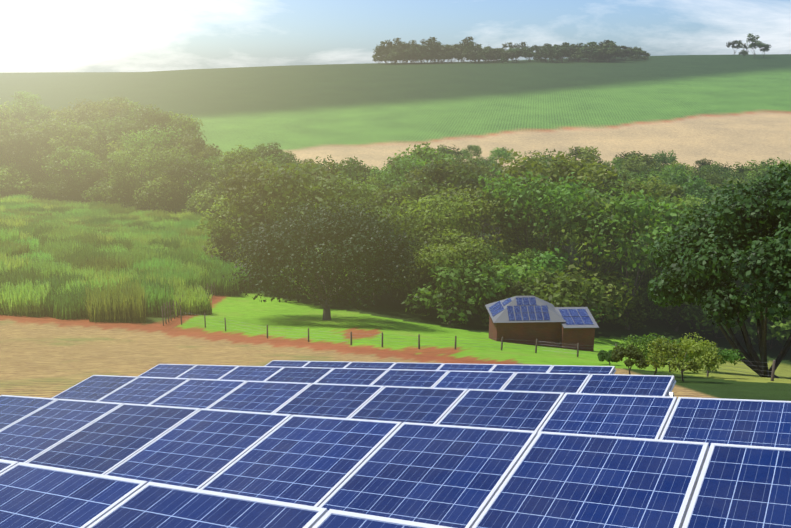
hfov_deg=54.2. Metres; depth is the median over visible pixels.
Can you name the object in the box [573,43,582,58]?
ridge tree
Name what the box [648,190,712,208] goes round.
forest tree
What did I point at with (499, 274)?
forest bush
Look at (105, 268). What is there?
cane
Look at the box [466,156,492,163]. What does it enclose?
forest tree
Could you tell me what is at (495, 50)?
ridge tree
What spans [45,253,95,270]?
cane
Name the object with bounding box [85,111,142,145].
forest tree
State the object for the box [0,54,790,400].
terrain
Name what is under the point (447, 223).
forest tree
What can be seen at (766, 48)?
ridge tree
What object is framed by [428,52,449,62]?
ridge tree
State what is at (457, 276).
forest bush
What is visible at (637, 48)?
ridge tree
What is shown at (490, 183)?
forest tree
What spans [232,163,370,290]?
forest tree
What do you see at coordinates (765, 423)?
solar panel
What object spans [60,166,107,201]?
forest bush
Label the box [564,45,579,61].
ridge tree
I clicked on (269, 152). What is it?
forest tree
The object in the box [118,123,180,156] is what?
forest tree
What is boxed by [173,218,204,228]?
cane
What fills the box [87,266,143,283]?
cane
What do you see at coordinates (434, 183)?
forest tree
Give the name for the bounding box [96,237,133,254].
cane
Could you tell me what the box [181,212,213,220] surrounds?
cane
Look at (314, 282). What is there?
forest bush
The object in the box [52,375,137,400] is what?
solar panel
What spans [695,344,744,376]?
tree
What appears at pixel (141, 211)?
cane
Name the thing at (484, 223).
forest tree
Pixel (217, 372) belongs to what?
solar panel
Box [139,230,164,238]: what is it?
cane
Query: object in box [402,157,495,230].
forest tree
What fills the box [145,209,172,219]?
cane
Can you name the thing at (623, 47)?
ridge tree
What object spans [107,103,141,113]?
forest tree
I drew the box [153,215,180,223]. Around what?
cane
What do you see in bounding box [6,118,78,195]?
forest tree
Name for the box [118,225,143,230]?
cane
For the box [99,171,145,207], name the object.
forest bush
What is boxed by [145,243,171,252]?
cane
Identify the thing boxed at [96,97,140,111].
forest tree
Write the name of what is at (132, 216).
cane
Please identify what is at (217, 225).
forest tree
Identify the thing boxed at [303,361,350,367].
solar panel
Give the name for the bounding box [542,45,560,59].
ridge tree
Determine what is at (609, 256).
forest bush
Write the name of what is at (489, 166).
forest tree
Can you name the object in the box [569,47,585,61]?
ridge tree
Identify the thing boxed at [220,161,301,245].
forest tree
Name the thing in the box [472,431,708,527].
solar panel
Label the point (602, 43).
ridge tree
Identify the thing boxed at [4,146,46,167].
forest tree
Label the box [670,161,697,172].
forest tree
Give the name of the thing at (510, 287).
forest tree
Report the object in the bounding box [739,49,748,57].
ridge tree
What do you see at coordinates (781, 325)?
forest bush
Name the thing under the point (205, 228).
cane
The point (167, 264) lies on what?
cane
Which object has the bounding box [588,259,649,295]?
forest bush
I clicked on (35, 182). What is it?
forest bush
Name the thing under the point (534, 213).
forest tree
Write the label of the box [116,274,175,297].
cane
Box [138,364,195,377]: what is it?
solar panel
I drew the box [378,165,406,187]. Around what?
forest tree
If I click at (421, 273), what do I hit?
forest bush
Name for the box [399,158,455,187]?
forest tree
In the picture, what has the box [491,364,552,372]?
solar panel
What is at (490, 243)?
forest bush
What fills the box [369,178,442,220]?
forest tree
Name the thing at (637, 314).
forest bush
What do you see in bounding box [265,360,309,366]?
solar panel
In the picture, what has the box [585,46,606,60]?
ridge tree
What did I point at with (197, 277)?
cane
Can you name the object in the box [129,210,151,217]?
cane
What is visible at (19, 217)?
cane
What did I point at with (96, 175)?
forest bush
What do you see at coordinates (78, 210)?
cane
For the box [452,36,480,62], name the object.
ridge tree
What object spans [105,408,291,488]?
solar panel
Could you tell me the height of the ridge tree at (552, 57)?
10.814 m
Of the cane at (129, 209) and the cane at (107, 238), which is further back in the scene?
the cane at (129, 209)
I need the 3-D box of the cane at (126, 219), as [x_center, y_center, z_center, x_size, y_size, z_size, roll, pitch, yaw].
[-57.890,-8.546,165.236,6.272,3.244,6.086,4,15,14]
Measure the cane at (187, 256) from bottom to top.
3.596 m
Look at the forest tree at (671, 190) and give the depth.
146.05 m
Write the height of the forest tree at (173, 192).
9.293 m
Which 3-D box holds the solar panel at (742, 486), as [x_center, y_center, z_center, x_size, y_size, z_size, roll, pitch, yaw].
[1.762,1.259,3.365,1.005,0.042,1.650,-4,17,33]
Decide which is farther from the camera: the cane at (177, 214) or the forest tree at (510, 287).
the cane at (177, 214)
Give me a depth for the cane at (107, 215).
169.97 m
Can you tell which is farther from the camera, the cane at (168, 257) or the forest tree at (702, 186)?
the forest tree at (702, 186)
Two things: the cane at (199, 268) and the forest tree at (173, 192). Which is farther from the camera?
the forest tree at (173, 192)
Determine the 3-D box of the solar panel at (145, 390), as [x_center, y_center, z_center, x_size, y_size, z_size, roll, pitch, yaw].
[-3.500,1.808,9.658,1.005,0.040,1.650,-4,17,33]
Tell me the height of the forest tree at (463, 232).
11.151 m
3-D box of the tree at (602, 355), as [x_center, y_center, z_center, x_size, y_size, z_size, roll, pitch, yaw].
[12.771,6.019,46.452,1.371,1.616,1.295,1,15,5]
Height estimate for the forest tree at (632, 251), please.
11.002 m
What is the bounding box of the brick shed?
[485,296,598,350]
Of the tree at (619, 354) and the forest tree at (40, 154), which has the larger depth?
the forest tree at (40, 154)
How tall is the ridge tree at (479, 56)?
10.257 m
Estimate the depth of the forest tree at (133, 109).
281.51 m
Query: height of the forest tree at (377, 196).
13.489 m
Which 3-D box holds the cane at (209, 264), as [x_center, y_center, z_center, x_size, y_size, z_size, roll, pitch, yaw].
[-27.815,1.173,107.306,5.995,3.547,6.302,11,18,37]
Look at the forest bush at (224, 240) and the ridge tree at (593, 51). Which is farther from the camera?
the ridge tree at (593, 51)
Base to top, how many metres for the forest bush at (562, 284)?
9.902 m
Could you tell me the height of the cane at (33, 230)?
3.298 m
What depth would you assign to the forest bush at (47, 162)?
221.83 m
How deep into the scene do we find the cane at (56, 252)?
102.24 m
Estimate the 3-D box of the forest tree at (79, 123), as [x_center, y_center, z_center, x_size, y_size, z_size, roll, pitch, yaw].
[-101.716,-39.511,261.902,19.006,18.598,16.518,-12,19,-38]
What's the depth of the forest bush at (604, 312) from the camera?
105.47 m
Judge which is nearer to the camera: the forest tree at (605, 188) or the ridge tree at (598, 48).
the forest tree at (605, 188)
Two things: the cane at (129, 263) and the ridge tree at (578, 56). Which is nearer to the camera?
the cane at (129, 263)
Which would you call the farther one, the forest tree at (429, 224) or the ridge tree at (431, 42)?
the ridge tree at (431, 42)
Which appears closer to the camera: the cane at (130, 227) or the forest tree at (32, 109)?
the cane at (130, 227)
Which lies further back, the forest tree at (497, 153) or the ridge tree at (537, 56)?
the ridge tree at (537, 56)
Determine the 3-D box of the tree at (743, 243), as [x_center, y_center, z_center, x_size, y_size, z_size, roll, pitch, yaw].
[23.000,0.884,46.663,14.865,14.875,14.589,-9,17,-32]
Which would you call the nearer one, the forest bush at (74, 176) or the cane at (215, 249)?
the cane at (215, 249)
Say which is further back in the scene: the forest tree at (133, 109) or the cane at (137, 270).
the forest tree at (133, 109)
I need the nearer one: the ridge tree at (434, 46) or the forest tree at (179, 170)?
the forest tree at (179, 170)
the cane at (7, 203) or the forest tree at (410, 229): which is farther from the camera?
the cane at (7, 203)
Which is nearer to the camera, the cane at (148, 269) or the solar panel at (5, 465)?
the solar panel at (5, 465)
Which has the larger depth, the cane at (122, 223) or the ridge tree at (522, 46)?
the ridge tree at (522, 46)
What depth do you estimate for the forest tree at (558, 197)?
116.00 m
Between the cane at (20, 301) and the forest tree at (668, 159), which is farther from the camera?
the forest tree at (668, 159)
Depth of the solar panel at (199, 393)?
9.45 m
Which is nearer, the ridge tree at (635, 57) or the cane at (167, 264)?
the cane at (167, 264)
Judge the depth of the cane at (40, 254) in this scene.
97.99 m
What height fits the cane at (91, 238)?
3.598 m
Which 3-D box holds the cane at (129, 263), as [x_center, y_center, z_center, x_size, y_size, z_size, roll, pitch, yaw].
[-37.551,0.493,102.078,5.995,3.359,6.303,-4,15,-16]
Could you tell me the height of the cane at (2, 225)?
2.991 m
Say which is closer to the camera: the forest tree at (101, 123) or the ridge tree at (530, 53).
the forest tree at (101, 123)
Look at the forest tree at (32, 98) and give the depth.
364.03 m
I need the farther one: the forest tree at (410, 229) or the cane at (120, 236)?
the cane at (120, 236)
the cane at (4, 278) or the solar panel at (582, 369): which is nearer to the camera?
the solar panel at (582, 369)
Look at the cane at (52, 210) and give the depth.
174.17 m
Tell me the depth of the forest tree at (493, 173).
199.06 m
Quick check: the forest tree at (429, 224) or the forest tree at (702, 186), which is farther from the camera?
the forest tree at (702, 186)
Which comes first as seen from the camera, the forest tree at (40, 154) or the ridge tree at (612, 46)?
the forest tree at (40, 154)
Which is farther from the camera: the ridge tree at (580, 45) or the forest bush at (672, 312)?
the ridge tree at (580, 45)
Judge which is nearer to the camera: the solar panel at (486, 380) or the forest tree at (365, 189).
the solar panel at (486, 380)
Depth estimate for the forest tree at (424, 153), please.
173.69 m
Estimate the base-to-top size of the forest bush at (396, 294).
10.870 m
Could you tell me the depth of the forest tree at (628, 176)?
182.74 m
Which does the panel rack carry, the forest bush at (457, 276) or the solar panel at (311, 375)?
the solar panel at (311, 375)
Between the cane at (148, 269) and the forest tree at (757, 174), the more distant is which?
the forest tree at (757, 174)
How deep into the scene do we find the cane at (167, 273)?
93.82 m
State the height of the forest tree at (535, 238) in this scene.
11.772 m
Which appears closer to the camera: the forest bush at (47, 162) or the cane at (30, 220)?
the cane at (30, 220)
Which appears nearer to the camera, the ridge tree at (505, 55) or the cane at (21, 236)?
the cane at (21, 236)
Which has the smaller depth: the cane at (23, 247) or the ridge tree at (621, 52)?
the cane at (23, 247)
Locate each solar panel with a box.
[0,399,123,462]
[0,459,18,473]
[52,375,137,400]
[87,482,327,527]
[99,377,189,404]
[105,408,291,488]
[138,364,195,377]
[149,379,246,408]
[177,365,237,379]
[200,415,401,506]
[207,381,310,412]
[218,366,283,380]
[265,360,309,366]
[266,367,333,383]
[274,383,383,417]
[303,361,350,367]
[316,368,388,384]
[319,422,537,527]
[345,362,395,368]
[350,386,467,423]
[372,369,448,387]
[389,362,443,369]
[433,370,515,389]
[437,389,563,431]
[438,363,495,370]
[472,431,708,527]
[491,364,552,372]
[502,372,590,393]
[538,393,676,438]
[548,365,614,373]
[579,374,674,395]
[660,397,790,447]
[682,443,790,527]
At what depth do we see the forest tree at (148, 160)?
189.78 m
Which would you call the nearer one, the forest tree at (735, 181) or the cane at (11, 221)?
the cane at (11, 221)
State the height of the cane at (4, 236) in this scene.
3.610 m
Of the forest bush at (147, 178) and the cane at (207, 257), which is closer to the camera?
the cane at (207, 257)
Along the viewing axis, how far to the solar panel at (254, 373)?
12.57 m
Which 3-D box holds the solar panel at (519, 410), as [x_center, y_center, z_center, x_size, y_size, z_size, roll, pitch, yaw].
[0.747,1.523,6.848,1.005,0.040,1.650,-4,17,33]
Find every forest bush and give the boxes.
[0,162,35,195]
[0,163,29,193]
[9,176,43,192]
[28,156,58,183]
[34,158,67,182]
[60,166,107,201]
[78,166,117,199]
[81,177,130,204]
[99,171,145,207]
[127,172,160,206]
[129,176,183,210]
[142,171,187,210]
[165,188,193,209]
[179,171,218,203]
[181,191,209,216]
[188,189,219,219]
[190,183,232,220]
[202,222,262,263]
[231,252,267,282]
[256,218,337,291]
[272,239,365,302]
[353,240,460,306]
[359,255,423,303]
[384,245,466,312]
[401,254,500,324]
[422,258,469,311]
[427,226,472,249]
[446,259,536,320]
[466,234,509,258]
[472,253,548,312]
[477,283,547,325]
[490,232,559,260]
[515,268,610,318]
[523,243,584,298]
[550,253,582,266]
[559,263,643,322]
[568,293,618,322]
[580,246,616,270]
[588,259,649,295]
[601,251,663,296]
[604,289,651,329]
[622,284,656,316]
[640,275,688,324]
[679,287,756,338]
[695,277,749,320]
[735,282,790,341]
[740,308,790,348]
[749,294,790,339]
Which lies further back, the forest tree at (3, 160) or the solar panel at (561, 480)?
the forest tree at (3, 160)
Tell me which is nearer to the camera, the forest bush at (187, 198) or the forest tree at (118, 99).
the forest bush at (187, 198)
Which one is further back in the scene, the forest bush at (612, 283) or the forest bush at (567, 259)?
the forest bush at (567, 259)
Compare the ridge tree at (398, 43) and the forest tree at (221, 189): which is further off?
the ridge tree at (398, 43)
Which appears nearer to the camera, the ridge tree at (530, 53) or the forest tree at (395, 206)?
the forest tree at (395, 206)
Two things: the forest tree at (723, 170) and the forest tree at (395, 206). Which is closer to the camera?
the forest tree at (395, 206)
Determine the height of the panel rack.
3.736 m
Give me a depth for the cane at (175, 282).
89.16 m
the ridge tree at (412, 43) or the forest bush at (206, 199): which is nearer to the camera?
the forest bush at (206, 199)
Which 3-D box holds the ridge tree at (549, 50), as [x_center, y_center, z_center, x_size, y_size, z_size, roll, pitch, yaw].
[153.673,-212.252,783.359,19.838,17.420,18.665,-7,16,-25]
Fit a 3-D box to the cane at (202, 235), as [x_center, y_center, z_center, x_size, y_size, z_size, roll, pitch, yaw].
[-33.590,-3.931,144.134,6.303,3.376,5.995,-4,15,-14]
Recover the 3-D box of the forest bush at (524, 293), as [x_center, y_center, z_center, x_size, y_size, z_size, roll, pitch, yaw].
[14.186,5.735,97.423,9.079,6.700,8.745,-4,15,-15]
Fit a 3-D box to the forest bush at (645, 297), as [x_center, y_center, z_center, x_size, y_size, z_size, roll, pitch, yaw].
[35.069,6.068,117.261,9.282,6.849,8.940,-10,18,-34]
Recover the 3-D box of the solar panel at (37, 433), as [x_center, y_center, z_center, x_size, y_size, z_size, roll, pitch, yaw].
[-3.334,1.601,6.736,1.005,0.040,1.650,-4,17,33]
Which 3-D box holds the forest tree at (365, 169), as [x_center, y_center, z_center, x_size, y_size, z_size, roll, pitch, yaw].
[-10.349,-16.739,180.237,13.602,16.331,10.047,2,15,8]
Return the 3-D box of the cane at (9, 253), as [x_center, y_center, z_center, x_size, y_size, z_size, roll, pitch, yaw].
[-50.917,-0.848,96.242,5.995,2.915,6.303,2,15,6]
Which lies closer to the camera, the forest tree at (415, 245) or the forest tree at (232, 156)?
the forest tree at (415, 245)
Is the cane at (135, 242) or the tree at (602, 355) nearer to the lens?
the tree at (602, 355)
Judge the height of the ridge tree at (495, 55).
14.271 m
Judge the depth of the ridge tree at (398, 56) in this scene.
776.17 m
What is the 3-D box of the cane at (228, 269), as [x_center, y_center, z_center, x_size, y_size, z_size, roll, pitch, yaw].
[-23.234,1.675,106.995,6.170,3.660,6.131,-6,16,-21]
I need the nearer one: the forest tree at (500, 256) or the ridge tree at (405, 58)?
the forest tree at (500, 256)
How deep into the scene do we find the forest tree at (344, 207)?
133.25 m
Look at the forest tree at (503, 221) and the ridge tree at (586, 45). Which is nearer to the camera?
the forest tree at (503, 221)
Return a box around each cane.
[0,196,23,202]
[0,203,18,209]
[0,216,30,227]
[0,221,11,230]
[0,227,18,244]
[0,238,30,256]
[0,242,18,258]
[0,251,31,274]
[0,260,13,275]
[0,264,44,283]
[0,270,29,290]
[0,278,51,316]
[1,223,37,235]
[1,275,64,294]
[2,200,25,206]
[2,214,34,219]
[4,228,32,239]
[5,235,39,254]
[6,194,31,198]
[6,209,35,216]
[7,254,43,266]
[8,197,32,203]
[8,202,39,208]
[9,257,68,277]
[11,250,54,262]
[13,217,32,222]
[15,205,47,212]
[18,247,75,260]
[19,202,47,206]
[22,233,56,246]
[25,224,56,235]
[26,198,52,204]
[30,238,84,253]
[31,203,58,209]
[33,271,97,290]
[37,205,72,215]
[39,259,72,270]
[42,281,105,319]
[44,265,95,281]
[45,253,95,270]
[49,277,118,294]
[52,204,75,210]
[59,200,89,208]
[60,232,106,247]
[63,207,89,214]
[64,262,109,277]
[72,255,126,272]
[74,270,132,287]
[77,247,115,257]
[80,215,113,225]
[82,231,116,243]
[82,278,147,322]
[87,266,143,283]
[90,243,128,256]
[91,251,134,270]
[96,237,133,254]
[97,231,125,241]
[100,212,128,218]
[103,230,137,238]
[103,266,156,276]
[107,219,134,226]
[107,237,148,249]
[107,249,150,266]
[108,228,141,235]
[111,205,136,213]
[112,215,138,221]
[116,212,142,219]
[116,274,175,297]
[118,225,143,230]
[119,244,162,258]
[121,278,174,316]
[122,220,151,228]
[123,237,148,246]
[126,231,162,243]
[128,257,182,272]
[129,209,154,214]
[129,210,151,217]
[129,265,168,274]
[132,215,162,222]
[136,254,179,265]
[137,265,196,291]
[137,272,186,295]
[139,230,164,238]
[141,221,171,228]
[142,225,169,230]
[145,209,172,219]
[145,235,181,251]
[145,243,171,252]
[152,250,193,263]
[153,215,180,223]
[154,282,213,315]
[156,218,180,228]
[158,237,189,245]
[161,264,202,291]
[164,261,209,285]
[168,234,200,241]
[169,210,193,217]
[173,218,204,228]
[173,256,223,272]
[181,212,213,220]
[185,226,212,232]
[194,253,225,261]
[198,234,219,241]
[199,245,237,257]
[199,265,239,295]
[207,261,248,291]
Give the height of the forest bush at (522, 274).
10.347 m
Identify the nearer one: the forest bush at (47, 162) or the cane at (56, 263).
the cane at (56, 263)
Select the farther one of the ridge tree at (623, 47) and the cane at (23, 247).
the ridge tree at (623, 47)
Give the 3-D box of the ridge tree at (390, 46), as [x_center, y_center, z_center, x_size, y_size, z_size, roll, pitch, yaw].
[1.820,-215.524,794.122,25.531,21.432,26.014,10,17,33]
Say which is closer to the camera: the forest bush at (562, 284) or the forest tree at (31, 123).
the forest bush at (562, 284)
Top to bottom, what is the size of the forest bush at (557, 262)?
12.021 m
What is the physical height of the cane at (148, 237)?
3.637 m
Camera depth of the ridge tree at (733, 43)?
945.32 m
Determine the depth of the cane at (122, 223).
160.78 m
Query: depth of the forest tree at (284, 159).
196.37 m
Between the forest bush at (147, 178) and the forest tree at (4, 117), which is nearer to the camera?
the forest bush at (147, 178)
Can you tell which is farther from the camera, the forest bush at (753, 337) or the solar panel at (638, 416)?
the forest bush at (753, 337)
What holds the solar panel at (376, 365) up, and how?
on the panel rack
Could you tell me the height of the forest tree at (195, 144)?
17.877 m
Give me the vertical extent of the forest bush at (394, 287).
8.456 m
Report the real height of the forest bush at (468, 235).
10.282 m
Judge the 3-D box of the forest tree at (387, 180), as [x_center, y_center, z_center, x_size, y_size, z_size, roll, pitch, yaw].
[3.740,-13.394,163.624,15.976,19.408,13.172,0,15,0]
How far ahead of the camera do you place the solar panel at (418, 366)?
13.82 m
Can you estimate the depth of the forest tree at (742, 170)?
227.92 m
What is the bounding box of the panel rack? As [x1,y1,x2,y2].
[667,380,675,396]
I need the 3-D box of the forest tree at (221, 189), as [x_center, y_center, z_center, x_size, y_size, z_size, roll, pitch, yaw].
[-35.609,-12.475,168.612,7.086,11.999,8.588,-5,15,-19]
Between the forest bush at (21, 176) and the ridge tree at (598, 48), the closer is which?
the forest bush at (21, 176)
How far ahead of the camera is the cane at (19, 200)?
186.77 m
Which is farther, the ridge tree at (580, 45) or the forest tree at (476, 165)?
the ridge tree at (580, 45)
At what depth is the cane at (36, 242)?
105.71 m
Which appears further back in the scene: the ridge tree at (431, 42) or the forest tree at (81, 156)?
the ridge tree at (431, 42)
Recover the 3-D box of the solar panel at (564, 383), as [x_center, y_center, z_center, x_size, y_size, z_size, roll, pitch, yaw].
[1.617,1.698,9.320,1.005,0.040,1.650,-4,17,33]
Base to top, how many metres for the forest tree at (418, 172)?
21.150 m
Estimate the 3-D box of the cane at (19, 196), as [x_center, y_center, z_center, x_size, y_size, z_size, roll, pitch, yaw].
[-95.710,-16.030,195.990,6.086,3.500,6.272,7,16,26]
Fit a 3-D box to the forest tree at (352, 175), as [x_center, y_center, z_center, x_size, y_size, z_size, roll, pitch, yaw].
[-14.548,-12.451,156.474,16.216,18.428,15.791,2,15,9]
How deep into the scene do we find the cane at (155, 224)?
156.80 m
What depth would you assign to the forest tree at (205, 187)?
182.45 m
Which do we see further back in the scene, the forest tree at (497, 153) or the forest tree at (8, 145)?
the forest tree at (497, 153)
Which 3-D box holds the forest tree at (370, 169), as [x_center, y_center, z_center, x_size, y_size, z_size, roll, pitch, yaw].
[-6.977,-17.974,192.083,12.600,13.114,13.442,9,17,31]
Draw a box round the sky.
[0,0,790,72]
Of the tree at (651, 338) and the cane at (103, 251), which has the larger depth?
the cane at (103, 251)
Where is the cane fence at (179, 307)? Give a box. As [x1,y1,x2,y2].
[161,283,216,325]
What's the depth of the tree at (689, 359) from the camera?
40.37 m
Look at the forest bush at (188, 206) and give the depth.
180.63 m
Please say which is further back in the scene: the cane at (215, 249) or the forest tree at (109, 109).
the forest tree at (109, 109)
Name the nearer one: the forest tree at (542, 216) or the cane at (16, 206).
the forest tree at (542, 216)
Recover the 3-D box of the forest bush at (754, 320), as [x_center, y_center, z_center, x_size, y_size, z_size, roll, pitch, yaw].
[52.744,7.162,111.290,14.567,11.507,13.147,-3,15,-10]
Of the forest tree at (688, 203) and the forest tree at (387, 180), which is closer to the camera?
the forest tree at (688, 203)
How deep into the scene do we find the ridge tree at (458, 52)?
787.06 m
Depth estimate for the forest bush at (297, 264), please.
105.52 m
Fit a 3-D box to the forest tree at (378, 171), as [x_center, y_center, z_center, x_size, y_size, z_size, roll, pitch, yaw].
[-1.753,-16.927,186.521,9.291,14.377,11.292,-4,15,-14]
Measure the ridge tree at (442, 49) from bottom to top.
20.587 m
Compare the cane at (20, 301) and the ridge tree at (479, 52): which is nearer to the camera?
the cane at (20, 301)
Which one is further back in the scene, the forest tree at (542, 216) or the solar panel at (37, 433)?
the forest tree at (542, 216)
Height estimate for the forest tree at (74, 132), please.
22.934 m
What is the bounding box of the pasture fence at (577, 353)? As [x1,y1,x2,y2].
[180,310,775,380]
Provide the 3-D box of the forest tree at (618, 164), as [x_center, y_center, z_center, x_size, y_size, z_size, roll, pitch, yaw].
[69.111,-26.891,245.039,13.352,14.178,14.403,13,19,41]
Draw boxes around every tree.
[0,98,18,127]
[0,114,63,174]
[0,118,39,193]
[0,147,36,169]
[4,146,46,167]
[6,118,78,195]
[7,91,41,108]
[7,111,41,128]
[8,101,53,122]
[40,145,102,201]
[47,118,103,197]
[54,105,113,126]
[58,158,97,172]
[68,98,125,122]
[71,120,109,150]
[78,145,118,167]
[82,119,144,159]
[83,164,111,200]
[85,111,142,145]
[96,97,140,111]
[103,143,162,209]
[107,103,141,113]
[107,133,152,161]
[109,96,124,103]
[110,161,151,181]
[116,107,156,159]
[118,104,161,154]
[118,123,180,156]
[123,104,187,143]
[148,143,195,179]
[149,129,206,183]
[150,179,180,213]
[162,111,204,136]
[162,157,216,212]
[172,137,220,162]
[191,148,222,170]
[193,180,217,196]
[194,152,227,174]
[195,192,274,253]
[207,145,268,181]
[214,157,296,236]
[215,183,234,218]
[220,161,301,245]
[223,197,420,319]
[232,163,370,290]
[247,141,294,164]
[257,152,302,167]
[284,159,344,205]
[295,155,366,185]
[317,197,375,216]
[322,174,381,211]
[328,157,380,179]
[330,195,423,305]
[343,205,417,243]
[348,185,384,210]
[355,170,392,201]
[362,164,383,175]
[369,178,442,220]
[370,164,390,183]
[373,41,388,62]
[373,54,383,59]
[376,38,404,63]
[376,154,445,191]
[376,230,421,299]
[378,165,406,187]
[382,177,445,241]
[382,187,482,246]
[383,50,406,62]
[384,156,403,165]
[385,45,403,63]
[387,142,457,170]
[392,50,404,63]
[396,40,418,61]
[397,54,411,62]
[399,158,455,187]
[400,44,430,63]
[401,43,424,63]
[401,205,438,239]
[401,232,447,304]
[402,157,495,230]
[404,156,491,198]
[414,227,502,320]
[415,37,439,63]
[427,42,441,62]
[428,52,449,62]
[430,44,456,62]
[430,181,537,247]
[431,144,462,159]
[431,218,477,238]
[441,44,462,62]
[448,55,461,61]
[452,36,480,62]
[453,240,513,315]
[454,49,471,61]
[456,159,486,176]
[457,149,472,159]
[462,145,481,157]
[464,42,488,62]
[466,54,475,61]
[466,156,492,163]
[469,207,503,239]
[471,159,497,167]
[475,54,483,62]
[476,161,504,173]
[478,167,603,262]
[478,174,497,238]
[482,209,542,244]
[482,279,530,301]
[485,48,506,61]
[485,53,500,61]
[487,147,516,167]
[488,167,513,178]
[491,148,625,251]
[492,232,551,253]
[494,197,564,244]
[498,42,515,50]
[502,51,514,62]
[502,52,512,62]
[507,48,526,62]
[508,42,527,58]
[508,248,549,275]
[509,49,527,61]
[514,149,568,171]
[522,47,537,60]
[525,182,561,245]
[526,45,537,61]
[533,189,661,274]
[535,51,548,58]
[536,43,551,60]
[539,46,552,61]
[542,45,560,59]
[547,179,656,255]
[548,53,560,61]
[552,183,624,275]
[553,47,571,62]
[556,146,603,163]
[559,189,700,329]
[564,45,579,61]
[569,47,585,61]
[571,51,585,61]
[571,236,618,254]
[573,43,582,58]
[578,48,598,60]
[580,42,595,59]
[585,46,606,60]
[596,42,620,61]
[597,350,617,364]
[598,40,609,46]
[599,48,619,61]
[600,170,648,187]
[601,157,631,171]
[605,169,633,181]
[611,150,659,168]
[611,344,649,374]
[614,246,650,269]
[615,174,682,244]
[616,193,691,248]
[618,49,634,61]
[618,154,667,176]
[619,45,631,49]
[620,333,692,374]
[622,175,685,251]
[623,173,686,188]
[627,165,682,184]
[628,55,640,59]
[628,245,664,314]
[632,47,644,59]
[643,224,690,331]
[644,348,695,371]
[645,163,790,377]
[645,194,715,243]
[645,332,722,380]
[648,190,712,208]
[650,164,697,180]
[652,149,677,164]
[658,171,721,201]
[665,164,692,178]
[665,178,732,199]
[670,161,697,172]
[686,165,734,189]
[693,158,712,170]
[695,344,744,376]
[699,161,733,172]
[701,178,763,202]
[705,165,735,178]
[711,172,739,183]
[717,177,747,189]
[726,40,742,54]
[729,160,765,182]
[736,278,787,342]
[738,157,789,182]
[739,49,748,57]
[741,33,765,57]
[760,43,771,57]
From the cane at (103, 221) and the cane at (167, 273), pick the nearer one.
the cane at (167, 273)
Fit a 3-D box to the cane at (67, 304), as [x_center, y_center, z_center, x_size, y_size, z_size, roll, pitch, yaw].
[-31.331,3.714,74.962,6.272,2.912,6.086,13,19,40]
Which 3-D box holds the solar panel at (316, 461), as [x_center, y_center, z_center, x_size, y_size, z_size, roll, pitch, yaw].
[-0.786,1.430,5.050,1.005,0.040,1.650,-4,17,33]
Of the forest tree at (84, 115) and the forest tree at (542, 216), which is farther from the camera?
the forest tree at (84, 115)
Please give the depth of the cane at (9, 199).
190.29 m
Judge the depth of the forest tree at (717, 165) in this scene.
250.79 m
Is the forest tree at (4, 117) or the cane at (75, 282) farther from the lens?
the forest tree at (4, 117)
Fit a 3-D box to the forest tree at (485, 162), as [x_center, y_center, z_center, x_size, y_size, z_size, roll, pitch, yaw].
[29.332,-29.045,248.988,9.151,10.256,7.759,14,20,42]
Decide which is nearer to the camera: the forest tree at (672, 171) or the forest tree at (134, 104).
the forest tree at (672, 171)
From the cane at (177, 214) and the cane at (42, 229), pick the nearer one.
the cane at (42, 229)
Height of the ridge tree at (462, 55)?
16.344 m
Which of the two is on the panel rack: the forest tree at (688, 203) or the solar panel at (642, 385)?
the solar panel at (642, 385)
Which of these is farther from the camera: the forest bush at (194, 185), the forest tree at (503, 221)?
the forest bush at (194, 185)
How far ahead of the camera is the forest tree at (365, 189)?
142.86 m
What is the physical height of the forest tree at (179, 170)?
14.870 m
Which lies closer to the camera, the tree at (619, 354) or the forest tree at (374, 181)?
the tree at (619, 354)
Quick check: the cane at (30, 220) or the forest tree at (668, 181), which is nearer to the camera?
the cane at (30, 220)
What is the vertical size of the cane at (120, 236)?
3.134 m
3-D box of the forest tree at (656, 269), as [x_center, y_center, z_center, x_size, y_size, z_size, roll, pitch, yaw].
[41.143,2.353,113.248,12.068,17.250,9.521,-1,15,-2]
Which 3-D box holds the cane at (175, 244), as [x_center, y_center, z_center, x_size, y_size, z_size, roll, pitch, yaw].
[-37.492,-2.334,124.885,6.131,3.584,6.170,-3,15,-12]
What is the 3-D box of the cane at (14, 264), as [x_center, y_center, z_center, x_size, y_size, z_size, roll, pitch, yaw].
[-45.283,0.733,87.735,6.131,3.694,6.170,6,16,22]
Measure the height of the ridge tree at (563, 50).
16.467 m
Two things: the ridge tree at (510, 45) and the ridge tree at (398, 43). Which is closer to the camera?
the ridge tree at (398, 43)

